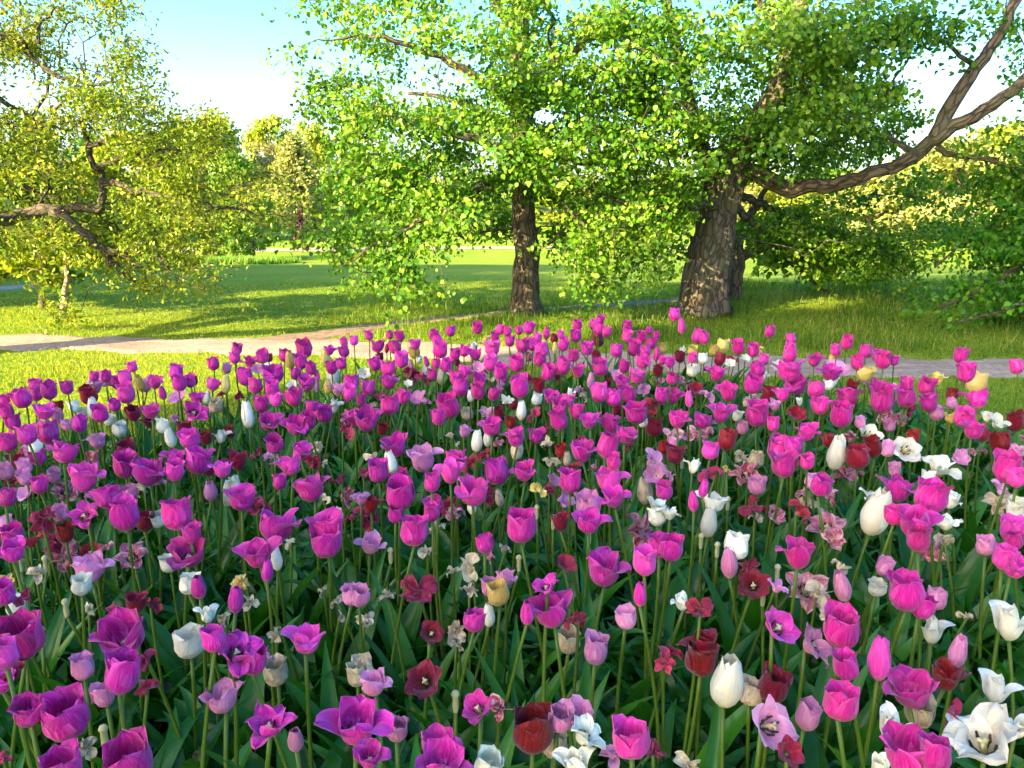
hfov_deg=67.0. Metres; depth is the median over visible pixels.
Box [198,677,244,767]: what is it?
tulip
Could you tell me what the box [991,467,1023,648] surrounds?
tulip
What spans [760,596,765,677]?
tulip
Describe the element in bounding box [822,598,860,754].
tulip
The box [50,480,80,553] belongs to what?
tulip
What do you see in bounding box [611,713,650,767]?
tulip
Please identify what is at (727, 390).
tulip
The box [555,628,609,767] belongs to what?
tulip
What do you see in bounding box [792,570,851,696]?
tulip
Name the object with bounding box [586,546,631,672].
tulip
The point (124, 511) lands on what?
tulip
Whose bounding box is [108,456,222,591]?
tulip
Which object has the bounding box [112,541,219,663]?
tulip
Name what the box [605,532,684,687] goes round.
tulip
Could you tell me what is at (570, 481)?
tulip
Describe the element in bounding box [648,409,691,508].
tulip
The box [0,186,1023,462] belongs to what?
ground
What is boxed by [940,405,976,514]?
tulip
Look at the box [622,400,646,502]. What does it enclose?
tulip
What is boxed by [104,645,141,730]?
tulip
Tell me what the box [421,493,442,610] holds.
tulip
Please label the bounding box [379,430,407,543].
tulip
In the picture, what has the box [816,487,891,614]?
tulip
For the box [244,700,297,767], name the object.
tulip
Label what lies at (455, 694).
tulip
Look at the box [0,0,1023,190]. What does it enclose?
sky
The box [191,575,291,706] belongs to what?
tulip
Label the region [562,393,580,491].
tulip
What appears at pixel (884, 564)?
tulip
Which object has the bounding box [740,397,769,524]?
tulip
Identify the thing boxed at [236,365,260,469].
tulip
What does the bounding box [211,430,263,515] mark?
tulip
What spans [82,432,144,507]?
tulip
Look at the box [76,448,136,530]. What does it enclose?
tulip
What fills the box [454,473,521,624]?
tulip
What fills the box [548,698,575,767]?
tulip
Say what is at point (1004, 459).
tulip
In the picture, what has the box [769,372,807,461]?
tulip
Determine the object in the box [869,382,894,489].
tulip
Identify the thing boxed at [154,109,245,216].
park tree
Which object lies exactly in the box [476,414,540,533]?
tulip
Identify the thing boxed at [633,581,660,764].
tulip
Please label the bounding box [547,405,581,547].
tulip
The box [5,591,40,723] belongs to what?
tulip
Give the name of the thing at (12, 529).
tulip
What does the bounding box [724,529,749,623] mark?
tulip
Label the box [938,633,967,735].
tulip
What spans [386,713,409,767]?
tulip
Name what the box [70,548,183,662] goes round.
tulip
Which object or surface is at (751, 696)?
tulip
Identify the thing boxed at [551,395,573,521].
tulip
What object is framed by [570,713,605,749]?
tulip
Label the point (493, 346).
tulip
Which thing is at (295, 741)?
tulip
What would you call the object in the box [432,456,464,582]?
tulip
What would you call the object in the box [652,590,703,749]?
tulip
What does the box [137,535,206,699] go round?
tulip
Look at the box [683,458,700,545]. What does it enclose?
tulip
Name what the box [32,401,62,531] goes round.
tulip
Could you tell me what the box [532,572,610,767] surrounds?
tulip
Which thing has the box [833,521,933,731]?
tulip
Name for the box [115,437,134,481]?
tulip
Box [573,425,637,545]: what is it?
tulip
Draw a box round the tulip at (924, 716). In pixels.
[904,693,936,728]
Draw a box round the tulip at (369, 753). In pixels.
[352,738,391,767]
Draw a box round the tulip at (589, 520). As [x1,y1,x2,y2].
[571,506,643,653]
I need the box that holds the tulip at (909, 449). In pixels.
[839,436,922,531]
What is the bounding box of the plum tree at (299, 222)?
[293,207,309,252]
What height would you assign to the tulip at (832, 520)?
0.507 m
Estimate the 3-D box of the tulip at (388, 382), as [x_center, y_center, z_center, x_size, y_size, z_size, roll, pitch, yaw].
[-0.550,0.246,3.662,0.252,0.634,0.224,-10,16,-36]
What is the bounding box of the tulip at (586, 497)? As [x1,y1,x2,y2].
[517,487,600,583]
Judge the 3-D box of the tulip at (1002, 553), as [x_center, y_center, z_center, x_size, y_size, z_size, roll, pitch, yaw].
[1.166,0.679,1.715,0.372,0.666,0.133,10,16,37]
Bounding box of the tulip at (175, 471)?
[166,455,237,587]
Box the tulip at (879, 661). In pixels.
[860,634,890,767]
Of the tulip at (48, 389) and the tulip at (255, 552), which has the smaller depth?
the tulip at (255, 552)
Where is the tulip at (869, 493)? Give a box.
[807,486,885,601]
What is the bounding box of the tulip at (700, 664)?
[684,635,719,757]
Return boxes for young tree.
[0,195,167,318]
[0,199,84,307]
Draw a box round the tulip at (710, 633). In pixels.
[643,628,733,767]
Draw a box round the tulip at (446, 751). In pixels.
[415,734,473,767]
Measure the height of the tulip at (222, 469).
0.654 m
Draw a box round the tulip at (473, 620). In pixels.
[452,607,487,732]
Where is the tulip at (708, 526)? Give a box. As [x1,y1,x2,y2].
[647,507,722,635]
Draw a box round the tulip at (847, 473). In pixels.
[809,465,864,512]
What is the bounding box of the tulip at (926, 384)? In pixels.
[913,375,938,473]
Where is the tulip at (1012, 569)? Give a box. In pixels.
[990,551,1023,703]
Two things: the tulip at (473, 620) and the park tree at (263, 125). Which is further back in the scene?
the park tree at (263, 125)
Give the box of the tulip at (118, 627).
[88,606,144,733]
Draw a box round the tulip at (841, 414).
[830,399,853,504]
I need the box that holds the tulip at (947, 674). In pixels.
[922,656,971,731]
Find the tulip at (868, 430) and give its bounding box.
[838,424,884,530]
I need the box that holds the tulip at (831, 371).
[815,363,863,470]
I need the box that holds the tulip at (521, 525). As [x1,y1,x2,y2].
[507,506,619,702]
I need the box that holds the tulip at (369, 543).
[353,529,386,613]
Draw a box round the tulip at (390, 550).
[375,547,448,635]
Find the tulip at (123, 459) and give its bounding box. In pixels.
[111,447,158,558]
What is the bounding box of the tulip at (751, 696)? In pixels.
[740,673,761,767]
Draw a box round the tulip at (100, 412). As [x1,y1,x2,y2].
[41,402,141,509]
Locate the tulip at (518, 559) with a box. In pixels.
[503,554,521,645]
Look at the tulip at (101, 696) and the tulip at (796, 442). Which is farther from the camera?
the tulip at (796, 442)
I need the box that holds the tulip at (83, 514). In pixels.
[24,499,103,683]
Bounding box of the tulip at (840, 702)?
[822,678,859,767]
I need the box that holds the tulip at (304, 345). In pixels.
[294,337,312,435]
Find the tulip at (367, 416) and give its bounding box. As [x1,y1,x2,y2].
[351,404,413,509]
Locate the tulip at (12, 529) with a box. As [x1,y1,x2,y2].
[0,520,88,682]
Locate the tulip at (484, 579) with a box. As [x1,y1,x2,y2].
[421,575,496,753]
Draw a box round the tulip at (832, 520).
[751,508,846,572]
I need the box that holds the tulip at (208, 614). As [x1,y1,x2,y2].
[162,603,276,756]
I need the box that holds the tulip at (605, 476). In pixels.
[579,466,630,623]
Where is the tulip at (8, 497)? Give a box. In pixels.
[0,486,18,591]
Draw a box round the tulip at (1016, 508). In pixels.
[971,494,1023,607]
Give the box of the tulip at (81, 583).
[33,571,92,697]
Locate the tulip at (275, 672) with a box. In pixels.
[263,652,287,732]
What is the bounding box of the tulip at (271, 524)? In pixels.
[238,507,349,690]
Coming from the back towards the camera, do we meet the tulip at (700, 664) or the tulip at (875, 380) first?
the tulip at (875, 380)
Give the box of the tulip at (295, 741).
[287,726,303,767]
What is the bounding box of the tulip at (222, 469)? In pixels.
[169,460,233,605]
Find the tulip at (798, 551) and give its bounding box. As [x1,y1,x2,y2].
[775,535,836,734]
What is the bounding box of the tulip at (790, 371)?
[744,359,805,464]
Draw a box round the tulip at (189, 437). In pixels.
[175,427,206,543]
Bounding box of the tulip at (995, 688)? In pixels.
[978,667,1023,762]
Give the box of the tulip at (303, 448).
[288,440,372,564]
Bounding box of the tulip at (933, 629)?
[921,615,954,673]
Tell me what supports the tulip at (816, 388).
on the flower bed soil
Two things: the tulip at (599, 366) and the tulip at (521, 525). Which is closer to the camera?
the tulip at (521, 525)
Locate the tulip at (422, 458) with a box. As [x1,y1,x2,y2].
[406,441,443,541]
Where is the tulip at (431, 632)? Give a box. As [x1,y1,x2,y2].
[420,620,493,752]
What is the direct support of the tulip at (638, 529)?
on the flower bed soil
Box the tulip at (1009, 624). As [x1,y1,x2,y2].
[989,600,1023,767]
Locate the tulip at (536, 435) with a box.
[528,426,556,514]
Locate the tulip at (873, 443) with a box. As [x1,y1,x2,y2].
[859,433,882,567]
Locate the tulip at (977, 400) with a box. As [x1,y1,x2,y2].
[953,387,994,503]
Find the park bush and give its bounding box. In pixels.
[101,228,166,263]
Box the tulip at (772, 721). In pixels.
[751,694,799,767]
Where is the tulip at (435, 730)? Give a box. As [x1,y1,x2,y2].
[420,722,462,748]
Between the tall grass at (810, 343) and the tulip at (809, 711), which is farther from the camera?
the tall grass at (810, 343)
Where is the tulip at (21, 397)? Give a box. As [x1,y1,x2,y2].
[6,386,69,482]
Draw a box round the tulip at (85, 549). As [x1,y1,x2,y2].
[78,541,102,597]
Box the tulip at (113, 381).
[102,375,120,419]
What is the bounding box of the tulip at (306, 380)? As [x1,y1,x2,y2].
[277,372,318,498]
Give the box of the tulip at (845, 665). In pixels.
[831,646,864,767]
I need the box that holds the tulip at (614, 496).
[597,484,640,634]
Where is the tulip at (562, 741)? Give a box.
[538,731,567,767]
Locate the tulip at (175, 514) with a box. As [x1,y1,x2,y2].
[159,495,210,669]
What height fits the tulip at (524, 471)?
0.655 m
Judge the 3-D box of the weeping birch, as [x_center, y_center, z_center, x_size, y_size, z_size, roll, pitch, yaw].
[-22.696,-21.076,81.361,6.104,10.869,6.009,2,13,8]
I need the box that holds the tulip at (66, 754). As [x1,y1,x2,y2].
[36,737,82,767]
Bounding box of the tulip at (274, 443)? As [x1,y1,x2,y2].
[252,432,283,538]
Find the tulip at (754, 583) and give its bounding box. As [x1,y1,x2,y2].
[648,567,772,711]
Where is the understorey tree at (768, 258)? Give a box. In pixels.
[729,188,871,299]
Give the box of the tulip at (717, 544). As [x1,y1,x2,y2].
[657,541,720,641]
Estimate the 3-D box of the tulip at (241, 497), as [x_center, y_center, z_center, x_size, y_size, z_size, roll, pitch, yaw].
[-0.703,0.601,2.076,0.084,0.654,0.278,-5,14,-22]
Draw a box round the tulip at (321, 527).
[304,506,348,650]
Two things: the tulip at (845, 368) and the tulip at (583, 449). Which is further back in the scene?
the tulip at (845, 368)
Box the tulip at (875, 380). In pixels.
[863,377,899,473]
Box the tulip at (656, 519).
[617,506,666,598]
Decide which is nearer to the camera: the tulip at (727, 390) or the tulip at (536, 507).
the tulip at (536, 507)
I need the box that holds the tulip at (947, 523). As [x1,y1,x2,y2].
[858,513,985,640]
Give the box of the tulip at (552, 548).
[551,514,572,572]
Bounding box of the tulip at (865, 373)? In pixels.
[825,365,879,446]
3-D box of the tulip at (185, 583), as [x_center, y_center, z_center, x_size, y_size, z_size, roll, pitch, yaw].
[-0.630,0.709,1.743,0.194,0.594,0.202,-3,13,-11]
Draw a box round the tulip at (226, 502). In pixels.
[221,480,259,595]
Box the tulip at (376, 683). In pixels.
[358,666,392,767]
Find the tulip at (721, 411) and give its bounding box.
[705,402,736,527]
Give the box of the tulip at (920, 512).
[808,503,944,666]
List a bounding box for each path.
[0,284,39,290]
[0,333,1023,377]
[181,246,744,251]
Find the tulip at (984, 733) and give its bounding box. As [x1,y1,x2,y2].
[942,702,1023,767]
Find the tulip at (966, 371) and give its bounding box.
[920,361,976,456]
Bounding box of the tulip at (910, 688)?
[882,664,939,722]
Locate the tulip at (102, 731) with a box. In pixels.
[98,724,108,743]
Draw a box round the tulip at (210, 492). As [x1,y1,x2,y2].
[169,480,248,591]
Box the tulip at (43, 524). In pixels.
[26,504,65,620]
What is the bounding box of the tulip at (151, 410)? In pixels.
[139,402,218,509]
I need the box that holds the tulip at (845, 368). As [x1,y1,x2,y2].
[827,359,860,432]
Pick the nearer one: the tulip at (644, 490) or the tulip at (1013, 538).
the tulip at (1013, 538)
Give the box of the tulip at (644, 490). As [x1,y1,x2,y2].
[637,476,723,551]
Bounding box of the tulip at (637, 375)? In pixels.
[629,367,656,455]
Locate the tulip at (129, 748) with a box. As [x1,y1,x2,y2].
[100,725,152,767]
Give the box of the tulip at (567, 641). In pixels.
[558,624,625,740]
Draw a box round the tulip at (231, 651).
[218,628,263,765]
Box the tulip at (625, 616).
[614,602,636,714]
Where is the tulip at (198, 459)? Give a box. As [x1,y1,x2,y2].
[184,444,228,562]
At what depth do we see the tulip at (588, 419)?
2.76 m
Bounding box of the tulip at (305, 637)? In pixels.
[280,622,325,767]
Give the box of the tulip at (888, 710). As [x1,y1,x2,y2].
[879,700,911,733]
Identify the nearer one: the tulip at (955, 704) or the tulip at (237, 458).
the tulip at (955, 704)
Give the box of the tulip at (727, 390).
[693,380,738,491]
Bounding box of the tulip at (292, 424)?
[241,413,308,520]
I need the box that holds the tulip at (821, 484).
[810,471,890,627]
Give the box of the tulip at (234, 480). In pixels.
[224,475,314,579]
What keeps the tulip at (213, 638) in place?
on the flower bed soil
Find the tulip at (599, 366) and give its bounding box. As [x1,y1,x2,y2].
[581,356,608,467]
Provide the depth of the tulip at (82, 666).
1.42 m
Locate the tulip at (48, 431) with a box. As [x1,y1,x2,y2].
[26,419,61,551]
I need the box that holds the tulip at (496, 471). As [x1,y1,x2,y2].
[482,455,533,565]
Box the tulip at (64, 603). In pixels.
[61,598,100,678]
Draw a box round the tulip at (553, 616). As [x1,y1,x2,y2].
[529,588,649,767]
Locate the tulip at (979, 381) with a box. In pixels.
[963,370,989,460]
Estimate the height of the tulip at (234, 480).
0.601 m
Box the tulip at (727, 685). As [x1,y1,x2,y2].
[710,653,743,767]
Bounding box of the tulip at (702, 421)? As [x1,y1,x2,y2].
[694,411,726,520]
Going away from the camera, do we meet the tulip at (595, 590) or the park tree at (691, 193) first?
the tulip at (595, 590)
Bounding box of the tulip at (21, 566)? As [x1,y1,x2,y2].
[19,557,25,589]
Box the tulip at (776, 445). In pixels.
[720,434,792,564]
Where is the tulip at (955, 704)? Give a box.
[939,697,962,735]
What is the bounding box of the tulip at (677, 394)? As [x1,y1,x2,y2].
[661,386,685,462]
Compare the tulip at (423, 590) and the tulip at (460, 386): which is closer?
the tulip at (423, 590)
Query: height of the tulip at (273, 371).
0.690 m
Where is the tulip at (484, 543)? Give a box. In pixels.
[475,531,508,670]
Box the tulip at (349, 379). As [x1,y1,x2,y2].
[327,374,358,473]
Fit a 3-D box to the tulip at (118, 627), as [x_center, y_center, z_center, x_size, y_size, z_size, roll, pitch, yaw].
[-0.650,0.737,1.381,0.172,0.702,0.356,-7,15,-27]
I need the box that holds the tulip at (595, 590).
[566,534,596,612]
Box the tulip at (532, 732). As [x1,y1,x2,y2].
[513,701,553,767]
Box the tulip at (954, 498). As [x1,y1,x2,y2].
[946,490,962,582]
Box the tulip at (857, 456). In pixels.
[845,442,874,569]
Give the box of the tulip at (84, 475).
[67,461,117,614]
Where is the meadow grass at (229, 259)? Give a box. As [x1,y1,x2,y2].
[102,254,301,264]
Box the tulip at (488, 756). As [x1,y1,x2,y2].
[474,744,503,767]
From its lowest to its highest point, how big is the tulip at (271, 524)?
0.660 m
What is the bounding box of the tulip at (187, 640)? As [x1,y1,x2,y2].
[137,622,284,749]
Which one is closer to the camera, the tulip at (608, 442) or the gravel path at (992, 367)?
the tulip at (608, 442)
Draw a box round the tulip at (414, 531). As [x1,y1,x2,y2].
[384,514,428,716]
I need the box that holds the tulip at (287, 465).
[266,451,300,609]
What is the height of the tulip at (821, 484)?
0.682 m
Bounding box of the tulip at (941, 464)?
[922,454,961,581]
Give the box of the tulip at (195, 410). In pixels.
[184,401,266,521]
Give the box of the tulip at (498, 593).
[458,577,509,710]
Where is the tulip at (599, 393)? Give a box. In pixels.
[589,381,608,490]
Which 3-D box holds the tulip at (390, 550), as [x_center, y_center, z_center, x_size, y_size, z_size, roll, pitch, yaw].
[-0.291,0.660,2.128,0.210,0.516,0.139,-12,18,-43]
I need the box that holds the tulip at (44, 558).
[38,555,48,653]
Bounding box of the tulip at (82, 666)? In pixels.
[68,649,95,767]
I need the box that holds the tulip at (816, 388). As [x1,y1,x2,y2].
[800,380,838,495]
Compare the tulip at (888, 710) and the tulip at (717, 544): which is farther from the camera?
the tulip at (717, 544)
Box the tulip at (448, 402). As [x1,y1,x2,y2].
[435,389,481,475]
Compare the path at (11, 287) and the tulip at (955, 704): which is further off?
the path at (11, 287)
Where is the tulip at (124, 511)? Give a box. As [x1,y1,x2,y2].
[108,492,150,659]
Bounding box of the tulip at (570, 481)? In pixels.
[557,466,624,587]
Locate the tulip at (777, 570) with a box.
[773,564,815,683]
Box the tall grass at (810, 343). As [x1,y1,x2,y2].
[311,273,1023,355]
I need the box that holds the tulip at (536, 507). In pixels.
[534,505,543,593]
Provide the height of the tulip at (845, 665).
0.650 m
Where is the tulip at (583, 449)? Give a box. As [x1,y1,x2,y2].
[570,437,599,542]
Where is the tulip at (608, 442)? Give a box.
[597,430,621,545]
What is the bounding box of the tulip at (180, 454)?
[159,448,214,582]
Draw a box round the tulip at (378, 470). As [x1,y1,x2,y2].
[367,456,388,582]
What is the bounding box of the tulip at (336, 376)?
[326,369,339,424]
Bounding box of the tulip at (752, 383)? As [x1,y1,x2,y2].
[726,371,763,490]
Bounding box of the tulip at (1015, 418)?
[1005,409,1023,496]
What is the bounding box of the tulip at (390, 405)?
[375,393,404,511]
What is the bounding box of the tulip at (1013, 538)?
[969,530,1023,683]
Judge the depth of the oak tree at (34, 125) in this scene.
8.23 m
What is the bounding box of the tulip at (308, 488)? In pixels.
[268,471,331,628]
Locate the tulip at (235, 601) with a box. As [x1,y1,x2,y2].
[160,585,242,758]
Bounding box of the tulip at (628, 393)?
[617,384,635,485]
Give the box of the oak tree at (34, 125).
[0,0,309,333]
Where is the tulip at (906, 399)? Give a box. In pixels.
[886,388,916,476]
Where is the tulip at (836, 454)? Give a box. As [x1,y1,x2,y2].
[826,434,896,541]
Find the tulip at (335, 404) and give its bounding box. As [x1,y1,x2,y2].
[305,397,343,483]
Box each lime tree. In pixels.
[254,0,753,329]
[443,0,1023,318]
[878,0,1023,338]
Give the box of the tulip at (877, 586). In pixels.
[859,576,887,671]
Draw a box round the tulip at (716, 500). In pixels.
[695,490,728,582]
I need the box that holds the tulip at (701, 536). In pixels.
[698,533,703,617]
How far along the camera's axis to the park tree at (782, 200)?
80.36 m
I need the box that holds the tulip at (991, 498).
[982,492,1009,592]
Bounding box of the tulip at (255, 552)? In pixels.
[209,535,297,729]
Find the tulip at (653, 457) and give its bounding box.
[645,447,666,499]
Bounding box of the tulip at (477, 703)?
[462,688,490,755]
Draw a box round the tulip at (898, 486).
[875,473,951,622]
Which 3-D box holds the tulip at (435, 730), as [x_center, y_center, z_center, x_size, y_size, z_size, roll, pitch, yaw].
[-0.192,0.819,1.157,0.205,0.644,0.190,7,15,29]
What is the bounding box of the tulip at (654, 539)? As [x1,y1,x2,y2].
[637,530,675,673]
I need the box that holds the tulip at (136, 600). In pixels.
[124,589,202,738]
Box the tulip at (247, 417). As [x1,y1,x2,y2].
[237,400,269,513]
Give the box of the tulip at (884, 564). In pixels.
[858,554,895,642]
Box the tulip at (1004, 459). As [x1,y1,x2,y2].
[988,447,1022,599]
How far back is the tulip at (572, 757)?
1.19 m
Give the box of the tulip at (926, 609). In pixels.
[902,591,938,718]
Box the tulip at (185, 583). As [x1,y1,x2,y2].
[179,571,254,728]
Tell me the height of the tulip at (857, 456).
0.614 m
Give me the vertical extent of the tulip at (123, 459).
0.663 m
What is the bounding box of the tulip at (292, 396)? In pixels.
[261,385,306,506]
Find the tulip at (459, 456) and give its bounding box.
[445,448,481,573]
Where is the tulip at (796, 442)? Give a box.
[783,435,804,534]
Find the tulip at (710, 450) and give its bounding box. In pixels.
[690,439,723,554]
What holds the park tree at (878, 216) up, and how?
on the ground at (486, 266)
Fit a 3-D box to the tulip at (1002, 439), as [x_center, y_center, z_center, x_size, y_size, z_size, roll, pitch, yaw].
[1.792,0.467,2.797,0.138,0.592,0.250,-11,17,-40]
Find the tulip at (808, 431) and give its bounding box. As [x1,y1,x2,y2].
[795,422,826,543]
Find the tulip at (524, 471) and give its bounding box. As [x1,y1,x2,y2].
[508,459,535,599]
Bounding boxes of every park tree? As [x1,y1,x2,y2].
[0,139,81,237]
[16,133,136,216]
[69,130,194,236]
[129,127,209,195]
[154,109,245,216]
[154,215,229,256]
[198,148,270,220]
[213,199,255,256]
[221,190,283,256]
[240,114,299,184]
[247,140,283,211]
[291,119,337,203]
[319,138,354,192]
[336,170,388,204]
[371,184,409,213]
[410,180,477,215]
[453,172,511,211]
[535,182,583,224]
[555,174,602,215]
[595,178,659,229]
[635,172,688,203]
[680,178,702,219]
[737,170,784,221]
[754,176,832,229]
[800,166,859,221]
[820,169,918,233]
[869,154,955,223]
[895,134,1007,234]
[939,119,1023,210]
[978,120,1023,232]
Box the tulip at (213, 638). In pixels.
[199,623,226,767]
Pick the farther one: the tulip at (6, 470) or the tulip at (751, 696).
the tulip at (6, 470)
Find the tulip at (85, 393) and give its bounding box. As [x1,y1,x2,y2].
[47,386,135,463]
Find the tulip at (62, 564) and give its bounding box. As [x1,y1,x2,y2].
[30,539,78,613]
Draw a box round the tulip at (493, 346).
[479,338,500,440]
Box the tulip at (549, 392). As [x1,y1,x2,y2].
[543,387,561,473]
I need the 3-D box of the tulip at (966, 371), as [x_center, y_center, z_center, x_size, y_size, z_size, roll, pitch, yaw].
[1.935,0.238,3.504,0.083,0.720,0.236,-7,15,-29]
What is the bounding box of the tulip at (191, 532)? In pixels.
[148,519,217,682]
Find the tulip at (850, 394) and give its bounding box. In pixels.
[834,386,865,486]
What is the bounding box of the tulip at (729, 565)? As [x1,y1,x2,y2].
[684,546,741,661]
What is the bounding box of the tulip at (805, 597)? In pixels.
[785,571,865,681]
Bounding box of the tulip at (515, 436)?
[500,425,523,543]
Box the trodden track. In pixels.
[255,298,677,339]
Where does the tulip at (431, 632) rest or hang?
on the flower bed soil
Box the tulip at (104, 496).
[58,484,126,612]
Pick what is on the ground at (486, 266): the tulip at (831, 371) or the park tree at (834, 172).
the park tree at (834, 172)
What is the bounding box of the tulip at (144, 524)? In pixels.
[136,509,161,667]
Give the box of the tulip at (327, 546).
[296,518,341,677]
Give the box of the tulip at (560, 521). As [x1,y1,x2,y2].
[550,510,607,629]
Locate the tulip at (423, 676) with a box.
[404,658,548,767]
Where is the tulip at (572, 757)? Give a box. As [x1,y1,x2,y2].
[550,746,596,767]
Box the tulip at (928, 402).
[910,391,938,482]
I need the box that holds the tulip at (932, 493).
[913,476,954,616]
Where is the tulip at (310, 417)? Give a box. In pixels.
[300,409,332,506]
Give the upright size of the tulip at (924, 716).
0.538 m
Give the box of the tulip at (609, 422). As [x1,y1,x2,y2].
[597,412,638,527]
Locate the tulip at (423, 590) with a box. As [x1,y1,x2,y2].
[398,573,439,663]
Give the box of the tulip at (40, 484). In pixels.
[28,473,76,613]
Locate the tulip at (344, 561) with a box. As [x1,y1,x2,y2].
[336,506,346,582]
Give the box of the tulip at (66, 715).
[31,681,90,742]
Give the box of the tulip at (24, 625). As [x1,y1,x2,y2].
[0,607,45,767]
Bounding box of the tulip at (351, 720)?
[314,694,393,767]
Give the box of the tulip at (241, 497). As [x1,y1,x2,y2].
[222,482,256,608]
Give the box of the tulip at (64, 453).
[24,438,79,593]
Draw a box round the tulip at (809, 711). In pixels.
[795,695,823,767]
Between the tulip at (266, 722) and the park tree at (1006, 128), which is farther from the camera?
the park tree at (1006, 128)
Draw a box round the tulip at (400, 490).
[333,471,414,625]
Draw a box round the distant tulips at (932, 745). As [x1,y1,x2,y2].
[0,307,1023,767]
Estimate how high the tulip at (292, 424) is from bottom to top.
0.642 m
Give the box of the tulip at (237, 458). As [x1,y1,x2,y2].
[200,449,246,536]
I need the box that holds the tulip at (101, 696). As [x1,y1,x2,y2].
[89,682,115,738]
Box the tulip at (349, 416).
[340,407,358,493]
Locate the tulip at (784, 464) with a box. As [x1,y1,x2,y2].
[768,447,799,552]
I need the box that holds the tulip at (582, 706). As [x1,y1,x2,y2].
[565,694,593,725]
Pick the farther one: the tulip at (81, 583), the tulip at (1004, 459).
the tulip at (1004, 459)
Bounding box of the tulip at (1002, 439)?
[989,430,1010,483]
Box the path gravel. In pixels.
[0,332,1023,376]
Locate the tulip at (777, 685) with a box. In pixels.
[758,661,793,767]
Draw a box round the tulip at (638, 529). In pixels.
[613,512,652,602]
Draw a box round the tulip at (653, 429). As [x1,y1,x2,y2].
[645,417,684,503]
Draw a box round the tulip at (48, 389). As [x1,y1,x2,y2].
[39,379,110,480]
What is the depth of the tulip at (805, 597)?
1.97 m
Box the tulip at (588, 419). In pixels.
[579,411,601,488]
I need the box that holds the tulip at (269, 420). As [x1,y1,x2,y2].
[249,411,284,525]
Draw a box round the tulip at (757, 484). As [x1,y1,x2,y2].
[748,473,767,557]
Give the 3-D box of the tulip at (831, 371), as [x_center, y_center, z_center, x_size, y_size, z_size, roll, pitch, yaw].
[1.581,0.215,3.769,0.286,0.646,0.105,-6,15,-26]
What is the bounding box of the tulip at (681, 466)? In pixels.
[678,458,684,519]
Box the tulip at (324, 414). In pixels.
[316,403,332,501]
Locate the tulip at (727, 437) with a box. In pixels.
[687,427,737,536]
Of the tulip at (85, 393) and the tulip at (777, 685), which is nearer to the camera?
the tulip at (777, 685)
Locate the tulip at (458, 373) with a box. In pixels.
[430,369,470,469]
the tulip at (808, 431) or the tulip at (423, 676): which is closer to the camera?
the tulip at (423, 676)
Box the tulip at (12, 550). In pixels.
[0,535,52,679]
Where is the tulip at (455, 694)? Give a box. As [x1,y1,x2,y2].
[451,690,459,737]
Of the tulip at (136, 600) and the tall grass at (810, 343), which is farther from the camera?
the tall grass at (810, 343)
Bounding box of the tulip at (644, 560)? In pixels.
[633,543,704,751]
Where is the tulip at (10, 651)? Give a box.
[0,634,34,767]
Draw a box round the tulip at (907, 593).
[793,567,925,731]
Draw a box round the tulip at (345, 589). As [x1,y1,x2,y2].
[282,582,375,737]
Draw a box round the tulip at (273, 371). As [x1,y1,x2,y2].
[254,362,283,457]
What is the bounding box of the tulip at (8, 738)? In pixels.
[0,626,110,760]
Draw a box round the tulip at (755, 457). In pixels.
[746,450,764,541]
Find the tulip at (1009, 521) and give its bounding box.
[973,512,1023,676]
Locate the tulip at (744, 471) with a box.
[728,462,758,525]
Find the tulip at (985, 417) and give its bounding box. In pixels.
[959,411,1023,505]
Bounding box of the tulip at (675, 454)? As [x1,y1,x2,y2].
[662,444,738,532]
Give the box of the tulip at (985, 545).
[975,534,995,683]
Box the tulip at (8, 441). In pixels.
[0,430,23,558]
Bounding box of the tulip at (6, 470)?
[0,460,38,575]
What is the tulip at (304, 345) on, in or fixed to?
on the flower bed soil
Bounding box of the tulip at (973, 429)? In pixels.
[955,418,985,557]
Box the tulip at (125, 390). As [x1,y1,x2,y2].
[95,379,147,497]
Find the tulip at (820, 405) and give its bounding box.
[772,395,832,515]
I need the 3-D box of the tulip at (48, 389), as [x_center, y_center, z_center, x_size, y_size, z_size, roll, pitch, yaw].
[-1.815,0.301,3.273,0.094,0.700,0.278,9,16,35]
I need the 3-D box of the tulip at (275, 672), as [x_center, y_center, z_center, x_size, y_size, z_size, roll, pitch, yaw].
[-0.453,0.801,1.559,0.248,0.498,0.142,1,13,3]
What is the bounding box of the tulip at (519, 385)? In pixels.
[503,372,528,494]
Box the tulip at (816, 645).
[788,622,832,767]
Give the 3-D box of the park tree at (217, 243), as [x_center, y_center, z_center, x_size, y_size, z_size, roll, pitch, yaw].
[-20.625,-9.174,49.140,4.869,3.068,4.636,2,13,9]
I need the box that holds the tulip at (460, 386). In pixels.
[452,375,468,451]
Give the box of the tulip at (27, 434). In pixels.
[12,422,58,575]
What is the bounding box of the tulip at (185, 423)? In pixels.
[174,419,193,484]
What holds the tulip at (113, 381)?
on the flower bed soil
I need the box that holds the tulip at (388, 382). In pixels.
[364,374,405,453]
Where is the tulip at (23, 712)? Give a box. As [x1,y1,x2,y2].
[7,690,46,767]
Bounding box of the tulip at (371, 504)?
[363,495,386,597]
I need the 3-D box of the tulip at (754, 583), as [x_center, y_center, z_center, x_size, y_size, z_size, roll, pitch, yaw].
[0.441,0.714,1.786,0.274,0.565,0.205,4,13,15]
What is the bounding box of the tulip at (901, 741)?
[879,719,951,767]
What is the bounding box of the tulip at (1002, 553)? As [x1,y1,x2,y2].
[992,542,1020,670]
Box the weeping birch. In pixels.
[266,130,328,232]
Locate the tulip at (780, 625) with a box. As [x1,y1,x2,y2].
[760,605,801,767]
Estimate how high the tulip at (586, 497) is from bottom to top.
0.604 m

